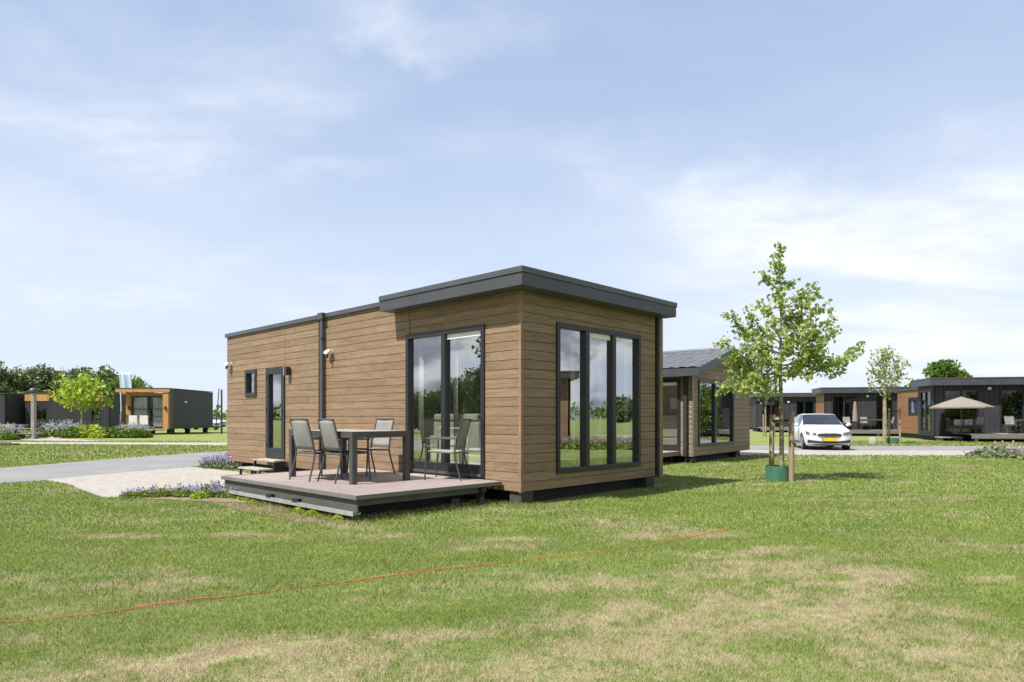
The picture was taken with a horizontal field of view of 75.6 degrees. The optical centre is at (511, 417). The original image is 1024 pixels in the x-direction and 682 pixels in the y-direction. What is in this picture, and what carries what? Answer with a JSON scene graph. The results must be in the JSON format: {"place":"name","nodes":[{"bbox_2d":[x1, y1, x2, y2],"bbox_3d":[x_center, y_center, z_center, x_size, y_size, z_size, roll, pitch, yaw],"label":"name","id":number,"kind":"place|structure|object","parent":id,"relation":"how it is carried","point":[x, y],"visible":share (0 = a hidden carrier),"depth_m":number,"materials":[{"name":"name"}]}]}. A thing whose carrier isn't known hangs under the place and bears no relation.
{"place":"outdoors","nodes":[
{"label":"outdoors","id":0,"kind":"place"},
{"bbox_2d":[20,436,120,441],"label":"garden path","id":1,"kind":"structure","parent":0,"point":[49,439],"depth_m":38.58,"materials":[{"name":"concrete"}]},
{"bbox_2d":[5,428,40,438],"bbox_3d":[-29.501,0.984,39.800,1.600,0.668,1.600,0,0,-10],"label":"picnic table","id":2,"kind":"object","parent":1,"relation":"on","point":[28,434],"visible":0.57,"depth_m":39.49,"materials":[{"name":"grey wood"}]},
{"bbox_2d":[29,388,37,438],"bbox_3d":[-28.506,-0.240,39.300,0.480,3.080,0.480,0,0,0],"label":"lamp post","id":3,"kind":"object","parent":1,"relation":"on","point":[33,391],"visible":0.87,"depth_m":39.20,"materials":[{"name":"grey wood"}]},
{"bbox_2d":[0,451,226,482],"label":"road","id":4,"kind":"structure","parent":0,"point":[59,470],"depth_m":17.08,"materials":[{"name":"grey asphalt"}]},
{"bbox_2d":[124,415,136,427],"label":"lounge chair","id":5,"kind":"object","parent":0,"point":[132,418],"visible":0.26,"depth_m":48.70,"materials":[{"name":"fabric"}]},
{"bbox_2d":[136,415,147,429],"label":"lounge chair","id":6,"kind":"object","parent":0,"point":[144,419],"visible":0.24,"depth_m":48.70,"materials":[{"name":"fabric"}]},
{"bbox_2d":[45,467,249,496],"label":"driveway","id":7,"kind":"structure","parent":0,"point":[110,485],"depth_m":13.73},
{"bbox_2d":[238,458,286,474],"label":"entrance steps","id":8,"kind":"structure","parent":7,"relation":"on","point":[279,465],"depth_m":14.49,"materials":[{"name":"wood"}]},
{"bbox_2d":[0,420,1023,681],"bbox_3d":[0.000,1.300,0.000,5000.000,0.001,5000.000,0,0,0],"label":"ground","id":9,"kind":"structure","parent":0,"point":[756,438],"depth_m":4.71,"materials":[{"name":"green plant"}]},
{"bbox_2d":[0,431,19,439],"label":"green bush","id":10,"kind":"object","parent":9,"relation":"on","point":[7,435],"visible":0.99,"depth_m":37.79,"materials":[{"name":"green plant"}]},
{"bbox_2d":[0,422,21,439],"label":"lilac perennial","id":11,"kind":"object","parent":9,"relation":"on","point":[2,430],"visible":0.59,"depth_m":38.96,"materials":[{"name":"purple plant"}]},
{"bbox_2d":[0,423,25,438],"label":"lilac perennial","id":12,"kind":"object","parent":9,"relation":"on","point":[23,436],"visible":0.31,"depth_m":40.05,"materials":[{"name":"purple plant"}]},
{"bbox_2d":[0,393,27,430],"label":"black cabin","id":13,"kind":"object","parent":9,"relation":"on","point":[11,408],"visible":0.34,"depth_m":59.29,"materials":[{"name":"wood"}]},
{"bbox_2d":[0,361,28,393],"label":"broadleaf tree","id":14,"kind":"object","parent":9,"relation":"on","point":[4,388],"visible":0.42,"depth_m":109.35,"materials":[{"name":"green plant"}]},
{"bbox_2d":[0,367,32,392],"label":"broadleaf tree","id":15,"kind":"object","parent":9,"relation":"on","point":[16,383],"visible":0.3,"depth_m":111.52,"materials":[{"name":"green plant"}]},
{"bbox_2d":[25,429,49,437],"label":"green bush","id":16,"kind":"object","parent":9,"relation":"on","point":[43,434],"visible":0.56,"depth_m":41.91,"materials":[{"name":"green plant"}]},
{"bbox_2d":[13,363,62,392],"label":"broadleaf tree","id":17,"kind":"object","parent":9,"relation":"on","point":[42,377],"visible":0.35,"depth_m":116.26,"materials":[{"name":"green plant"}]},
{"bbox_2d":[37,420,73,435],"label":"lilac perennial","id":18,"kind":"object","parent":9,"relation":"on","point":[51,430],"visible":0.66,"depth_m":44.64,"materials":[{"name":"purple plant"}]},
{"bbox_2d":[52,419,85,430],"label":"lilac perennial","id":19,"kind":"object","parent":9,"relation":"on","point":[77,424],"visible":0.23,"depth_m":45.85,"materials":[{"name":"purple plant"}]},
{"bbox_2d":[48,366,95,391],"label":"broadleaf tree","id":20,"kind":"object","parent":9,"relation":"on","point":[73,373],"visible":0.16,"depth_m":115.40,"materials":[{"name":"green plant"}]},
{"bbox_2d":[57,426,87,437],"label":"green bush","id":21,"kind":"object","parent":9,"relation":"on","point":[64,433],"visible":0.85,"depth_m":41.52,"materials":[{"name":"green plant"}]},
{"bbox_2d":[23,393,125,429],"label":"black cabin","id":22,"kind":"object","parent":9,"relation":"on","point":[48,409],"visible":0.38,"depth_m":60.00,"materials":[{"name":"wood"}]},
{"bbox_2d":[36,402,46,426],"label":"window","id":23,"kind":"structure","parent":22,"relation":"in","point":[41,407],"depth_m":60.04,"materials":[{"name":"black glass"}]},
{"bbox_2d":[91,402,100,425],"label":"window","id":24,"kind":"structure","parent":22,"relation":"in","point":[95,418],"depth_m":60.04,"materials":[{"name":"black glass"}]},
{"bbox_2d":[43,371,113,424],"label":"young street tree","id":25,"kind":"object","parent":9,"relation":"on","point":[72,391],"visible":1,"depth_m":49.49,"materials":[{"name":"green plant"}]},
{"bbox_2d":[68,424,93,437],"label":"yellow green shrub","id":26,"kind":"object","parent":9,"relation":"on","point":[85,433],"visible":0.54,"depth_m":42.02,"materials":[{"name":"green plant"}]},
{"bbox_2d":[87,424,104,431],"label":"yellow green shrub","id":27,"kind":"object","parent":9,"relation":"on","point":[95,427],"visible":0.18,"depth_m":42.78,"materials":[{"name":"green plant"}]},
{"bbox_2d":[77,364,117,385],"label":"broadleaf tree","id":28,"kind":"object","parent":9,"relation":"on","point":[101,375],"visible":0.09,"depth_m":111.09,"materials":[{"name":"green plant"}]},
{"bbox_2d":[88,429,111,437],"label":"yellow green shrub","id":29,"kind":"object","parent":9,"relation":"on","point":[96,434],"visible":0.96,"depth_m":41.19,"materials":[{"name":"green plant"}]},
{"bbox_2d":[75,375,150,392],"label":"broadleaf tree","id":30,"kind":"object","parent":9,"relation":"on","point":[111,385],"visible":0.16,"depth_m":95.59,"materials":[{"name":"green plant"}]},
{"bbox_2d":[109,428,127,437],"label":"green bush","id":31,"kind":"object","parent":9,"relation":"on","point":[121,431],"visible":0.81,"depth_m":41.56,"materials":[{"name":"green plant"}]},
{"bbox_2d":[11,442,226,444],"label":"footpath","id":32,"kind":"structure","parent":9,"relation":"on","point":[173,443],"depth_m":32.76,"materials":[{"name":"concrete"}]},
{"bbox_2d":[119,372,131,427],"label":"banner flag","id":33,"kind":"object","parent":9,"relation":"on","point":[125,379],"visible":0.77,"depth_m":51.98,"materials":[{"name":"fabric"}]},
{"bbox_2d":[127,428,150,437],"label":"green bush","id":34,"kind":"object","parent":9,"relation":"on","point":[142,433],"visible":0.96,"depth_m":41.71,"materials":[{"name":"green plant"}]},
{"bbox_2d":[115,388,212,433],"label":"orange fronted cabin","id":35,"kind":"object","parent":9,"relation":"on","point":[172,410],"visible":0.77,"depth_m":50.75,"materials":[{"name":"brown wood"}]},
{"bbox_2d":[131,396,162,427],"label":"glass door","id":36,"kind":"structure","parent":35,"relation":"in","point":[148,397],"depth_m":50.53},
{"bbox_2d":[127,496,254,502],"bbox_3d":[-4.872,1.288,11.242,2.813,0.001,2.037,0,0,16],"label":"soil bed","id":37,"kind":"object","parent":9,"relation":"on","point":[215,499],"visible":0.25,"depth_m":10.35,"materials":[{"name":"soil"}]},
{"bbox_2d":[119,487,142,498],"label":"catmint plant","id":38,"kind":"object","parent":37,"relation":"on","point":[128,493],"visible":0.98,"depth_m":10.55,"materials":[{"name":"green plant"}]},
{"bbox_2d":[132,486,155,497],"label":"catmint plant","id":39,"kind":"object","parent":37,"relation":"on","point":[143,494],"visible":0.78,"depth_m":10.66,"materials":[{"name":"purple plant"}]},
{"bbox_2d":[148,484,175,497],"bbox_3d":[-5.744,1.204,10.785,0.430,0.246,0.432,0,0,36],"label":"catmint plant","id":40,"kind":"object","parent":37,"relation":"on","point":[161,492],"visible":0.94,"depth_m":10.69,"materials":[{"name":"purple plant"}]},
{"bbox_2d":[169,482,195,495],"bbox_3d":[-5.489,1.200,10.947,0.481,0.253,0.458,0,0,-26],"label":"catmint plant","id":41,"kind":"object","parent":37,"relation":"on","point":[178,489],"visible":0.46,"depth_m":10.87,"materials":[{"name":"purple plant"}]},
{"bbox_2d":[171,486,196,496],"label":"catmint plant","id":42,"kind":"object","parent":37,"relation":"on","point":[185,492],"visible":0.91,"depth_m":10.69,"materials":[{"name":"green plant"}]},
{"bbox_2d":[189,491,209,498],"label":"weed plant","id":43,"kind":"object","parent":37,"relation":"on","point":[198,495],"visible":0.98,"depth_m":10.49,"materials":[{"name":"green plant"}]},
{"bbox_2d":[194,480,221,491],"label":"catmint plant","id":44,"kind":"object","parent":37,"relation":"on","point":[212,487],"visible":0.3,"depth_m":10.99,"materials":[{"name":"purple plant"}]},
{"bbox_2d":[196,483,223,496],"bbox_3d":[-4.939,1.200,10.746,0.482,0.253,0.458,0,0,-21],"label":"catmint plant","id":45,"kind":"object","parent":37,"relation":"on","point":[209,492],"visible":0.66,"depth_m":10.67,"materials":[{"name":"purple plant"}]},
{"bbox_2d":[213,485,232,497],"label":"catmint plant","id":46,"kind":"object","parent":37,"relation":"on","point":[223,493],"visible":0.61,"depth_m":10.58,"materials":[{"name":"green plant"}]},
{"bbox_2d":[213,404,226,418],"bbox_3d":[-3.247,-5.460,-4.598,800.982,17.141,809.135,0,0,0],"label":"woodland","id":47,"kind":"object","parent":9,"relation":"on","point":[219,414],"visible":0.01,"depth_m":312.40,"materials":[{"name":"green plant"}]},
{"bbox_2d":[221,390,222,433],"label":"timber pole","id":48,"kind":"object","parent":9,"relation":"on","point":[221,412],"visible":1,"depth_m":51.94,"materials":[{"name":"wood"}]},
{"bbox_2d":[209,496,495,522],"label":"soil","id":49,"kind":"structure","parent":9,"relation":"on","point":[466,498],"depth_m":9.17,"materials":[{"name":"soil"}]},
{"bbox_2d":[293,506,308,512],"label":"weed plant","id":50,"kind":"object","parent":49,"relation":"on","point":[299,508],"visible":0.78,"depth_m":9.00,"materials":[{"name":"green plant"}]},
{"bbox_2d":[330,514,344,520],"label":"weed plant","id":51,"kind":"object","parent":49,"relation":"on","point":[337,516],"visible":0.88,"depth_m":8.31,"materials":[{"name":"green plant"}]},
{"bbox_2d":[221,468,501,522],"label":"terrace","id":52,"kind":"structure","parent":49,"relation":"on","point":[381,491],"depth_m":9.44,"materials":[{"name":"grey wood"}]},
{"bbox_2d":[289,419,342,481],"bbox_3d":[-3.045,0.490,10.224,0.580,0.947,0.611,0,0,41],"label":"garden chair","id":53,"kind":"object","parent":52,"relation":"on","point":[304,438],"visible":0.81,"depth_m":10.03,"materials":[{"name":"metal"}]},
{"bbox_2d":[317,419,370,483],"bbox_3d":[-2.532,0.490,9.925,0.612,0.947,0.580,0,0,-42],"label":"garden chair","id":54,"kind":"object","parent":52,"relation":"on","point":[331,439],"visible":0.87,"depth_m":9.76,"materials":[{"name":"metal"}]},
{"bbox_2d":[289,429,409,484],"bbox_3d":[-2.592,0.581,10.416,1.870,0.757,1.030,0,0,44],"label":"garden table","id":55,"kind":"object","parent":52,"relation":"on","point":[352,435],"visible":0.94,"depth_m":10.08,"materials":[{"name":"metal"}]},
{"bbox_2d":[346,418,395,475],"bbox_3d":[-2.374,0.490,11.126,0.580,0.947,0.611,0,0,42],"label":"garden chair","id":56,"kind":"object","parent":52,"relation":"on","point":[384,423],"visible":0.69,"depth_m":11.25,"materials":[{"name":"metal"}]},
{"bbox_2d":[424,418,470,480],"bbox_3d":[-0.996,0.490,10.329,0.611,0.947,0.580,0,0,12],"label":"garden chair","id":57,"kind":"object","parent":52,"relation":"on","point":[460,438],"visible":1,"depth_m":10.15,"materials":[{"name":"metal"}]},
{"bbox_2d":[0,529,731,622],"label":"cord","id":58,"kind":"object","parent":9,"relation":"on","point":[332,583],"visible":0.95,"depth_m":5.13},
{"bbox_2d":[224,265,676,504],"bbox_3d":[-2.215,-0.415,14.431,10.625,3.430,4.250,0,0,44],"label":"brown cabin","id":59,"kind":"object","parent":9,"relation":"on","point":[550,384],"visible":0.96,"depth_m":11.22,"materials":[{"name":"brown wood"}]},
{"bbox_2d":[245,369,256,396],"bbox_3d":[-6.247,-0.825,15.863,0.590,0.650,0.110,0,0,44],"label":"window","id":60,"kind":"structure","parent":59,"relation":"in","point":[250,375],"depth_m":15.88,"materials":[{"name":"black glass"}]},
{"bbox_2d":[264,367,285,458],"bbox_3d":[-5.364,-0.108,14.980,0.893,2.045,0.158,0,0,44],"label":"entrance door","id":61,"kind":"structure","parent":59,"relation":"in","point":[275,379],"depth_m":15.02,"materials":[{"name":"clear glass"}]},
{"bbox_2d":[405,324,485,477],"bbox_3d":[-1.113,-0.253,10.928,1.990,2.385,0.120,0,0,44],"label":"patio door","id":62,"kind":"structure","parent":59,"relation":"in","point":[445,369],"depth_m":10.87,"materials":[{"name":"clear glass"}]},
{"bbox_2d":[556,322,640,473],"bbox_3d":[1.479,-0.302,11.134,0.120,2.365,2.350,0,0,44],"label":"window","id":63,"kind":"structure","parent":59,"relation":"in","point":[598,371],"depth_m":11.09,"materials":[{"name":"clear glass"}]},
{"bbox_2d":[663,451,679,462],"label":"terrace","id":64,"kind":"structure","parent":9,"relation":"on","point":[670,454],"depth_m":18.53,"materials":[{"name":"wood"}]},
{"bbox_2d":[663,347,754,462],"bbox_3d":[3.051,-0.443,23.251,9.660,3.487,5.680,0,0,38],"label":"tiled roof cabin","id":65,"kind":"object","parent":9,"relation":"on","point":[702,421],"visible":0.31,"depth_m":19.37,"materials":[{"name":"wood"}]},
{"bbox_2d":[663,379,680,449],"bbox_3d":[4.021,-0.090,19.473,2.040,2.020,0.120,0,0,38],"label":"patio door","id":66,"kind":"structure","parent":65,"relation":"in","point":[671,387],"depth_m":19.02,"materials":[{"name":"clear glass"}]},
{"bbox_2d":[698,379,733,446],"bbox_3d":[6.202,-0.125,20.073,0.120,1.950,2.870,0,0,38],"label":"window","id":67,"kind":"structure","parent":65,"relation":"in","point":[715,414],"depth_m":19.89,"materials":[{"name":"clear glass"}]},
{"bbox_2d":[753,376,782,436],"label":"young street tree","id":68,"kind":"object","parent":9,"relation":"on","point":[768,394],"visible":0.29,"depth_m":44.95,"materials":[{"name":"green plant"}]},
{"bbox_2d":[769,415,774,465],"bbox_3d":[5.354,0.620,13.600,0.103,1.360,0.100,1,0,0],"label":"tree stake","id":69,"kind":"object","parent":9,"relation":"on","point":[771,440],"visible":0.66,"depth_m":13.56,"materials":[{"name":"wood"}]},
{"bbox_2d":[765,465,788,481],"bbox_3d":[5.440,1.145,13.520,0.460,0.310,0.460,0,0,0],"label":"watering ring","id":70,"kind":"object","parent":9,"relation":"on","point":[775,473],"visible":0.88,"depth_m":13.33,"materials":[{"name":"green plastic"}]},
{"bbox_2d":[750,393,815,431],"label":"black cabin","id":71,"kind":"object","parent":9,"relation":"on","point":[797,404],"visible":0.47,"depth_m":59.58,"materials":[{"name":"wood"}]},
{"bbox_2d":[762,401,778,426],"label":"window","id":72,"kind":"structure","parent":71,"relation":"in","point":[772,407],"depth_m":59.76,"materials":[{"name":"clear glass"}]},
{"bbox_2d":[796,401,813,416],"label":"window","id":73,"kind":"structure","parent":71,"relation":"in","point":[802,407],"depth_m":59.10,"materials":[{"name":"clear glass"}]},
{"bbox_2d":[713,241,865,466],"bbox_3d":[5.647,-1.149,13.420,3.321,4.898,1.742,0,0,0],"label":"young street tree","id":74,"kind":"object","parent":9,"relation":"on","point":[811,350],"visible":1,"depth_m":13.35,"materials":[{"name":"green plant"}]},
{"bbox_2d":[788,411,793,481],"bbox_3d":[5.660,0.590,13.360,0.113,1.420,0.110,0,0,0],"label":"tree stake","id":75,"kind":"object","parent":9,"relation":"on","point":[791,447],"visible":0.89,"depth_m":13.31,"materials":[{"name":"wood"}]},
{"bbox_2d":[811,387,910,434],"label":"black cabin","id":76,"kind":"object","parent":9,"relation":"on","point":[838,402],"visible":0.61,"depth_m":48.03,"materials":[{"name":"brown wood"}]},
{"bbox_2d":[832,396,856,428],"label":"window","id":77,"kind":"structure","parent":76,"relation":"in","point":[842,406],"depth_m":48.31,"materials":[{"name":"black glass"}]},
{"bbox_2d":[876,395,892,429],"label":"window","id":78,"kind":"structure","parent":76,"relation":"in","point":[879,399],"depth_m":47.77,"materials":[{"name":"black glass"}]},
{"bbox_2d":[868,437,877,444],"bbox_3d":[17.300,1.125,31.600,0.400,0.350,0.400,0,0,0],"label":"ground bollard","id":79,"kind":"object","parent":9,"relation":"on","point":[873,440],"visible":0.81,"depth_m":31.46,"materials":[{"name":"concrete"}]},
{"bbox_2d":[849,429,898,435],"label":"terrace","id":80,"kind":"structure","parent":9,"relation":"on","point":[877,432],"depth_m":45.70,"materials":[{"name":"wood"}]},
{"bbox_2d":[850,402,860,429],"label":"parasol","id":81,"kind":"object","parent":80,"relation":"on","point":[855,420],"visible":0.98,"depth_m":46.81,"materials":[{"name":"fabric"}]},
{"bbox_2d":[866,343,911,443],"bbox_3d":[18.331,-1.208,32.077,1.828,5.018,2.435,0,0,0],"label":"young street tree","id":82,"kind":"object","parent":9,"relation":"on","point":[881,371],"visible":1,"depth_m":32.12,"materials":[{"name":"green plant"}]},
{"bbox_2d":[887,438,898,443],"bbox_3d":[18.750,1.160,32.600,0.720,0.280,0.720,0,0,0],"label":"watering ring","id":83,"kind":"object","parent":9,"relation":"on","point":[893,440],"visible":0.59,"depth_m":32.27,"materials":[{"name":"green plastic"}]},
{"bbox_2d":[899,408,900,443],"bbox_3d":[19.000,0.425,32.300,0.093,1.750,0.090,0,0,0],"label":"tree stake","id":84,"kind":"object","parent":9,"relation":"on","point":[899,425],"visible":0.9,"depth_m":32.27,"materials":[{"name":"wood"}]},
{"bbox_2d":[896,388,922,438],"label":"wood clad wing","id":85,"kind":"structure","parent":9,"relation":"on","point":[907,401],"depth_m":41.70,"materials":[{"name":"wood"}]},
{"bbox_2d":[908,397,917,414],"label":"window","id":86,"kind":"structure","parent":85,"relation":"in","point":[912,401],"depth_m":40.95,"materials":[{"name":"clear glass"}]},
{"bbox_2d":[904,358,972,386],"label":"broadleaf tree","id":87,"kind":"object","parent":9,"relation":"on","point":[943,368],"visible":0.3,"depth_m":83.74,"materials":[{"name":"green plant"}]},
{"bbox_2d":[935,436,962,440],"bbox_3d":[23.773,1.175,35.893,1.050,0.250,0.900,0,0,13],"label":"terrace step","id":88,"kind":"object","parent":9,"relation":"on","point":[939,438],"visible":0.76,"depth_m":35.75,"materials":[{"name":"grey wood"}]},
{"bbox_2d":[911,377,1023,440],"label":"black cabin","id":89,"kind":"object","parent":9,"relation":"on","point":[1003,396],"visible":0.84,"depth_m":36.49,"materials":[{"name":"wood"}]},
{"bbox_2d":[920,390,931,432],"bbox_3d":[23.903,-0.335,38.043,0.110,2.430,1.650,0,0,13],"label":"window","id":90,"kind":"structure","parent":89,"relation":"in","point":[925,396],"depth_m":38.02,"materials":[{"name":"clear glass"}]},
{"bbox_2d":[944,389,978,432],"bbox_3d":[24.996,-0.335,36.722,1.710,2.430,0.100,0,0,13],"label":"window","id":91,"kind":"structure","parent":89,"relation":"in","point":[973,394],"depth_m":36.71,"materials":[{"name":"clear glass"}]},
{"bbox_2d":[1000,389,1023,432],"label":"window","id":92,"kind":"structure","parent":89,"relation":"in","point":[1011,400],"depth_m":36.17,"materials":[{"name":"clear glass"}]},
{"bbox_2d":[953,433,1023,441],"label":"terrace","id":93,"kind":"structure","parent":9,"relation":"on","point":[976,437],"depth_m":34.24,"materials":[{"name":"wood"}]},
{"bbox_2d":[929,397,994,433],"bbox_3d":[24.088,-0.130,35.360,2.701,1.980,2.701,0,0,13],"label":"parasol","id":94,"kind":"object","parent":93,"relation":"on","point":[961,403],"visible":1,"depth_m":34.82,"materials":[{"name":"fabric"}]},
{"bbox_2d":[946,419,982,432],"bbox_3d":[24.857,0.485,36.262,1.500,0.750,0.700,0,0,13],"label":"lounge bench","id":95,"kind":"object","parent":93,"relation":"on","point":[950,424],"visible":0.69,"depth_m":36.14,"materials":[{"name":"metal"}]},
{"bbox_2d":[967,416,985,433],"bbox_3d":[24.914,0.390,35.361,0.580,0.947,0.612,0,0,-7],"label":"garden chair","id":96,"kind":"object","parent":93,"relation":"on","point":[980,421],"visible":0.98,"depth_m":35.12,"materials":[{"name":"metal"}]},
{"bbox_2d":[1003,416,1021,433],"bbox_3d":[26.360,0.390,34.759,0.580,0.947,0.612,0,0,8],"label":"garden chair","id":97,"kind":"object","parent":93,"relation":"on","point":[1009,421],"visible":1,"depth_m":34.99,"materials":[{"name":"metal"}]},
{"bbox_2d":[1005,419,1023,433],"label":"garden table","id":98,"kind":"object","parent":93,"relation":"on","point":[1015,428],"visible":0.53,"depth_m":34.87,"materials":[{"name":"metal"}]},
{"bbox_2d":[0,0,1023,413],"label":"sky","id":99,"kind":"structure","parent":0,"point":[177,177],"materials":[{"name":"blue"}]},
{"bbox_2d":[740,450,973,455],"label":"road paving","id":100,"kind":"structure","parent":0,"point":[873,452],"depth_m":24.38,"materials":[{"name":"concrete"}]},
{"bbox_2d":[750,446,1023,449],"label":"road","id":101,"kind":"structure","parent":0,"point":[876,448],"depth_m":28.35,"materials":[{"name":"asphalt"}]},
{"bbox_2d":[788,414,851,449],"bbox_3d":[12.935,0.568,27.871,2.172,1.465,4.155,0,0,13],"label":"parked car","id":102,"kind":"object","parent":101,"relation":"on","point":[830,430],"visible":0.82,"depth_m":26.46,"materials":[{"name":"white paint"}]},
{"label":"soil border","id":103,"kind":"structure","parent":0,"visible":0},
{"bbox_2d":[964,445,999,457],"bbox_3d":[15.406,1.134,21.599,0.985,0.466,1.018,0,0,-21],"label":"border plant","id":104,"kind":"object","parent":103,"relation":"on","point":[979,453],"visible":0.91,"depth_m":21.47,"materials":[{"name":"green plant"}]},
{"bbox_2d":[976,440,1021,451],"bbox_3d":[16.406,1.067,22.294,1.418,0.606,1.434,0,0,25],"label":"border plant","id":105,"kind":"object","parent":103,"relation":"on","point":[996,448],"visible":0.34,"depth_m":22.16,"materials":[{"name":"green plant"}]},
{"bbox_2d":[988,443,1023,458],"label":"border plant","id":106,"kind":"object","parent":103,"relation":"on","point":[1009,452],"visible":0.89,"depth_m":20.84,"materials":[{"name":"green plant"}]},
{"label":"far soil bed","id":107,"kind":"structure","parent":0,"visible":0},
{"bbox_2d":[197,452,223,468],"bbox_3d":[-7.609,1.125,16.968,0.824,0.432,0.779,0,0,-14],"label":"catmint plant","id":108,"kind":"object","parent":107,"relation":"on","point":[209,464],"visible":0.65,"depth_m":16.78,"materials":[{"name":"purple plant"}]},
{"bbox_2d":[212,452,237,468],"bbox_3d":[-7.204,1.094,16.795,0.832,0.504,0.817,0,0,4],"label":"catmint plant","id":109,"kind":"object","parent":107,"relation":"on","point":[220,466],"visible":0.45,"depth_m":16.58,"materials":[{"name":"purple plant"}]},
{"bbox_2d":[222,455,248,469],"bbox_3d":[-6.902,1.111,16.595,0.763,0.462,0.749,0,0,-18],"label":"catmint plant","id":110,"kind":"object","parent":107,"relation":"on","point":[237,464],"visible":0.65,"depth_m":16.40,"materials":[{"name":"green plant"}]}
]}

